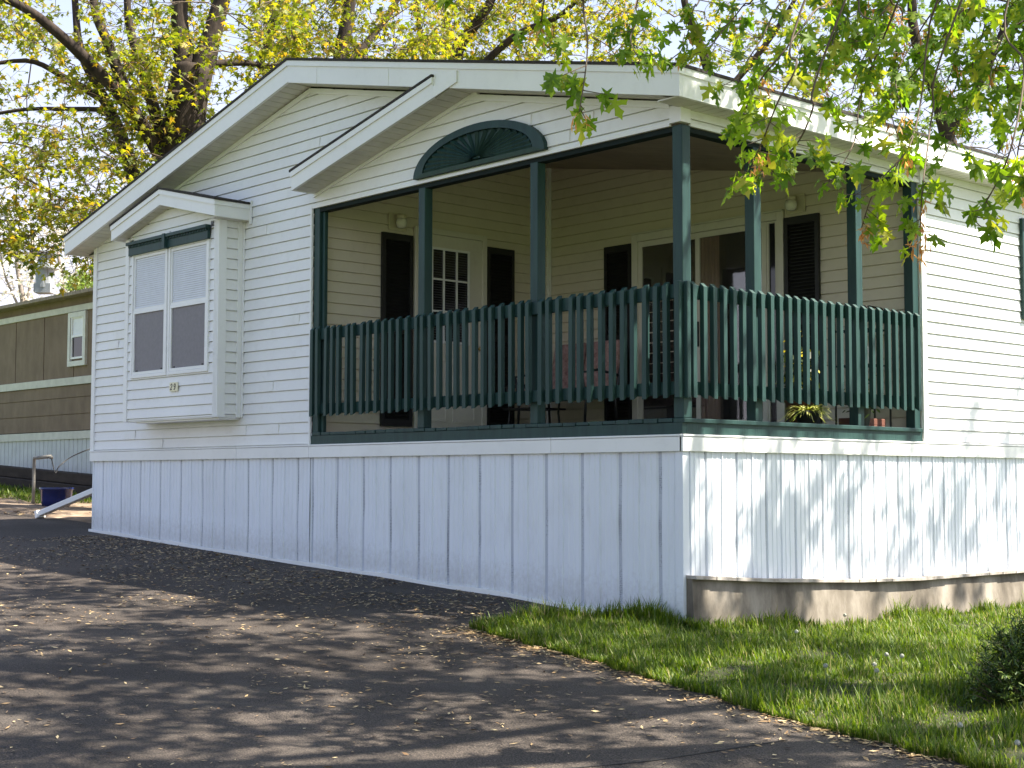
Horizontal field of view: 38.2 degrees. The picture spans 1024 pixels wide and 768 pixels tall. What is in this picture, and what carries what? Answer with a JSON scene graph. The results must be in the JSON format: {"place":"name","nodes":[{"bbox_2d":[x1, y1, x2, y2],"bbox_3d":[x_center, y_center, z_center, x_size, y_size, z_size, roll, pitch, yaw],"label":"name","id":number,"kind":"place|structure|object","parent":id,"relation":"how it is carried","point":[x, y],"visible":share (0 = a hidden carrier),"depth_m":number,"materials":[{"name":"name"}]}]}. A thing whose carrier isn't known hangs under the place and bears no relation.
{"place":"outdoors","nodes":[
{"label":"outdoors","id":0,"kind":"place"},
{"bbox_2d":[0,494,91,522],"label":"gravel path","id":1,"kind":"structure","parent":0,"point":[75,512],"depth_m":20.76,"materials":[{"name":"beige gravel"}]},
{"bbox_2d":[0,498,83,514],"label":"leaf litter","id":2,"kind":"object","parent":1,"relation":"on","point":[27,508],"visible":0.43,"depth_m":20.09,"materials":[{"name":"brown plant"}]},
{"bbox_2d":[0,476,91,496],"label":"timber","id":3,"kind":"object","parent":1,"relation":"on","point":[21,482],"visible":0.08,"depth_m":25.57,"materials":[{"name":"brown wood"}]},
{"bbox_2d":[0,465,91,485],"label":"timber","id":4,"kind":"object","parent":3,"relation":"on","point":[52,476],"visible":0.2,"depth_m":25.49,"materials":[{"name":"brown wood"}]},
{"bbox_2d":[39,487,73,505],"bbox_3d":[-6.661,1.665,21.603,0.490,0.300,0.490,3,-5,-43],"label":"blue pot","id":5,"kind":"object","parent":1,"relation":"on","point":[49,496],"visible":0.86,"depth_m":21.41,"materials":[{"name":"plastic"}]},
{"bbox_2d":[31,449,89,503],"bbox_3d":[-6.597,1.397,22.380,0.394,0.898,1.316,-3,-5,40],"label":"standpipe","id":6,"kind":"object","parent":1,"relation":"on","point":[35,458],"visible":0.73,"depth_m":21.99,"materials":[{"name":"grey metal"}]},
{"bbox_2d":[0,513,966,767],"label":"driveway","id":7,"kind":"structure","parent":0,"point":[205,679],"depth_m":8.41,"materials":[{"name":"grey asphalt"}]},
{"bbox_2d":[34,488,91,517],"bbox_3d":[-5.571,1.424,18.835,1.425,0.592,0.132,-2,-4,33],"label":"downspout","id":8,"kind":"object","parent":7,"relation":"on","point":[41,513],"visible":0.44,"depth_m":18.89,"materials":[{"name":"white metal"}]},
{"bbox_2d":[0,534,968,767],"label":"fallen seeds","id":9,"kind":"object","parent":7,"relation":"on","point":[911,754],"visible":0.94,"depth_m":10.14,"materials":[{"name":"beige plant"}]},
{"bbox_2d":[571,739,786,767],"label":"driveway seam","id":10,"kind":"object","parent":7,"relation":"on","point":[680,756],"visible":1,"depth_m":6.83,"materials":[{"name":"black asphalt"}]},
{"bbox_2d":[0,0,1023,305],"label":"sky","id":11,"kind":"structure","parent":0,"point":[37,73],"materials":[{"name":"white"}]},
{"bbox_2d":[468,594,1023,767],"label":"lawn","id":12,"kind":"structure","parent":0,"point":[1009,755],"depth_m":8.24,"materials":[{"name":"plant"}]},
{"bbox_2d":[823,663,827,684],"bbox_3d":[1.776,1.653,8.364,0.027,0.144,0.027,-3,-5,42],"label":"dandelion","id":13,"kind":"object","parent":12,"relation":"on","point":[825,665],"visible":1,"depth_m":8.37,"materials":[{"name":"white plant"}]},
{"bbox_2d":[957,722,962,745],"bbox_3d":[2.088,1.647,6.882,0.027,0.144,0.027,-1,-4,11],"label":"dandelion","id":14,"kind":"object","parent":12,"relation":"on","point":[959,724],"visible":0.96,"depth_m":6.88,"materials":[{"name":"white plant"}]},
{"bbox_2d":[951,610,1023,710],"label":"yew bush","id":15,"kind":"object","parent":12,"relation":"on","point":[1004,681],"visible":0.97,"depth_m":7.92,"materials":[{"name":"green plant"}]},
{"bbox_2d":[1014,740,1020,767],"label":"dandelion","id":16,"kind":"object","parent":12,"relation":"on","point":[1018,742],"visible":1,"depth_m":6.52,"materials":[{"name":"white plant"}]},
{"bbox_3d":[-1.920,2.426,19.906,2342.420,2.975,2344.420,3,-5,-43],"label":"ground","id":17,"kind":"structure","parent":0,"visible":0},
{"bbox_2d":[0,179,72,303],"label":"blossom tree","id":18,"kind":"object","parent":17,"relation":"on","point":[23,295],"visible":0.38,"depth_m":41.97,"materials":[{"name":"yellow plant"}]},
{"bbox_2d":[0,483,91,503],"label":"grass strip","id":19,"kind":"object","parent":17,"relation":"on","point":[23,493],"depth_m":23.60,"materials":[{"name":"green plant"}]},
{"bbox_2d":[0,249,92,473],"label":"brown mobile home","id":20,"kind":"object","parent":17,"relation":"on","point":[45,370],"visible":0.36,"depth_m":27.28,"materials":[{"name":"brown wood"}]},
{"bbox_2d":[67,310,87,366],"bbox_3d":[-7.783,-0.808,26.469,0.050,0.970,0.680,3,-5,-43],"label":"window","id":21,"kind":"structure","parent":20,"relation":"in","point":[77,340],"depth_m":26.47,"materials":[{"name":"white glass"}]},
{"bbox_2d":[14,211,92,297],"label":"blossom tree","id":22,"kind":"object","parent":17,"relation":"on","point":[62,274],"visible":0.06,"depth_m":45.75,"materials":[{"name":"plant"}]},
{"bbox_2d":[56,269,92,430],"bbox_3d":[-9.930,-0.284,33.933,1.035,4.876,1.734,2,-4,-26],"label":"shrub","id":23,"kind":"object","parent":17,"relation":"on","point":[82,284],"visible":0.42,"depth_m":33.94,"materials":[{"name":"green plant"}]},
{"bbox_2d":[0,0,345,296],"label":"maple tree","id":24,"kind":"object","parent":17,"relation":"on","point":[183,114],"visible":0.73,"depth_m":20.48,"materials":[{"name":"yellow plant"}]},
{"bbox_2d":[225,0,473,92],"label":"maple tree","id":25,"kind":"object","parent":17,"relation":"on","point":[343,40],"visible":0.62,"depth_m":23.05,"materials":[{"name":"yellow plant"}]},
{"bbox_2d":[400,0,672,61],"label":"maple tree","id":26,"kind":"object","parent":17,"relation":"on","point":[482,19],"visible":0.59,"depth_m":26.50,"materials":[{"name":"yellow plant"}]},
{"bbox_2d":[62,58,1023,623],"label":"mobile home","id":27,"kind":"object","parent":17,"relation":"on","point":[340,304],"visible":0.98,"depth_m":13.34,"materials":[{"name":"white plastic"}]},
{"bbox_2d":[109,187,251,423],"bbox_3d":[-3.549,-0.836,15.642,0.450,2.472,2.220,3,-5,-43],"label":"bay window","id":28,"kind":"structure","parent":27,"relation":"in","point":[172,339],"depth_m":15.38,"materials":[{"name":"white plastic"}]},
{"bbox_2d":[412,225,486,427],"bbox_3d":[-0.617,-0.528,15.281,0.975,2.132,0.088,3,-5,-43],"label":"entry door","id":29,"kind":"structure","parent":27,"relation":"in","point":[459,259],"depth_m":15.37,"materials":[{"name":"white glass"}]},
{"bbox_2d":[502,384,565,423],"bbox_3d":[0.233,0.287,15.559,0.465,0.539,0.480,3,-5,-43],"label":"side table","id":30,"kind":"object","parent":27,"relation":"on","point":[509,409],"visible":0.27,"depth_m":15.53,"materials":[{"name":"black metal"}]},
{"bbox_2d":[515,340,619,423],"bbox_3d":[0.585,0.040,15.040,0.686,0.965,0.984,3,-5,-43],"label":"glider bench","id":31,"kind":"object","parent":27,"relation":"on","point":[565,364],"visible":0.15,"depth_m":15.07,"materials":[{"name":"brown wood"}]},
{"bbox_2d":[631,209,785,421],"bbox_3d":[1.901,-0.558,14.617,0.063,2.112,1.940,3,-5,-43],"label":"sliding door","id":32,"kind":"structure","parent":27,"relation":"in","point":[718,245],"depth_m":14.57,"materials":[{"name":"white glass"}]},
{"bbox_2d":[775,338,827,422],"bbox_3d":[2.399,-0.064,12.392,0.490,0.836,0.568,1,-4,-10],"label":"croton plant","id":33,"kind":"object","parent":27,"relation":"on","point":[788,404],"visible":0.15,"depth_m":12.34,"materials":[{"name":"green plant"}]},
{"bbox_2d":[779,404,838,423],"bbox_3d":[2.411,0.248,12.051,0.558,0.168,0.545,3,-5,-43],"label":"spider plant","id":34,"kind":"object","parent":27,"relation":"on","point":[808,414],"visible":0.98,"depth_m":11.98,"materials":[{"name":"green plant"}]},
{"bbox_2d":[842,375,879,425],"bbox_3d":[2.939,0.143,12.469,0.322,0.434,0.365,-1,-4,16],"label":"foliage pot","id":35,"kind":"object","parent":27,"relation":"on","point":[867,413],"visible":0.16,"depth_m":12.36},
{"bbox_2d":[839,418,885,426],"bbox_3d":[2.998,0.334,12.644,0.440,0.075,0.180,3,-5,-43],"label":"flower pot","id":36,"kind":"object","parent":27,"relation":"on","point":[873,422],"visible":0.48,"depth_m":12.60,"materials":[{"name":"ceramic"}]},
{"bbox_2d":[835,305,891,426],"bbox_3d":[3.082,-0.155,12.998,0.259,1.098,0.416,3,-5,-43],"label":"plant stand","id":37,"kind":"object","parent":27,"relation":"on","point":[890,412],"visible":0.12,"depth_m":13.03,"materials":[{"name":"black metal"}]},
{"bbox_2d":[435,0,1023,272],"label":"silver maple","id":38,"kind":"object","parent":17,"relation":"on","point":[904,91],"visible":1,"depth_m":7.36,"materials":[{"name":"green plant"}]},
{"bbox_2d":[622,0,848,103],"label":"maple tree","id":39,"kind":"object","parent":17,"relation":"on","point":[767,40],"visible":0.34,"depth_m":29.80,"materials":[{"name":"green plant"}]},
{"bbox_2d":[686,569,1023,625],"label":"retaining board","id":40,"kind":"object","parent":17,"relation":"on","point":[717,597],"visible":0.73,"depth_m":11.78,"materials":[{"name":"beige concrete"}]},
{"bbox_2d":[782,0,1023,154],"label":"maple tree","id":41,"kind":"object","parent":17,"relation":"on","point":[939,118],"visible":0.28,"depth_m":30.93,"materials":[{"name":"green plant"}]}
]}

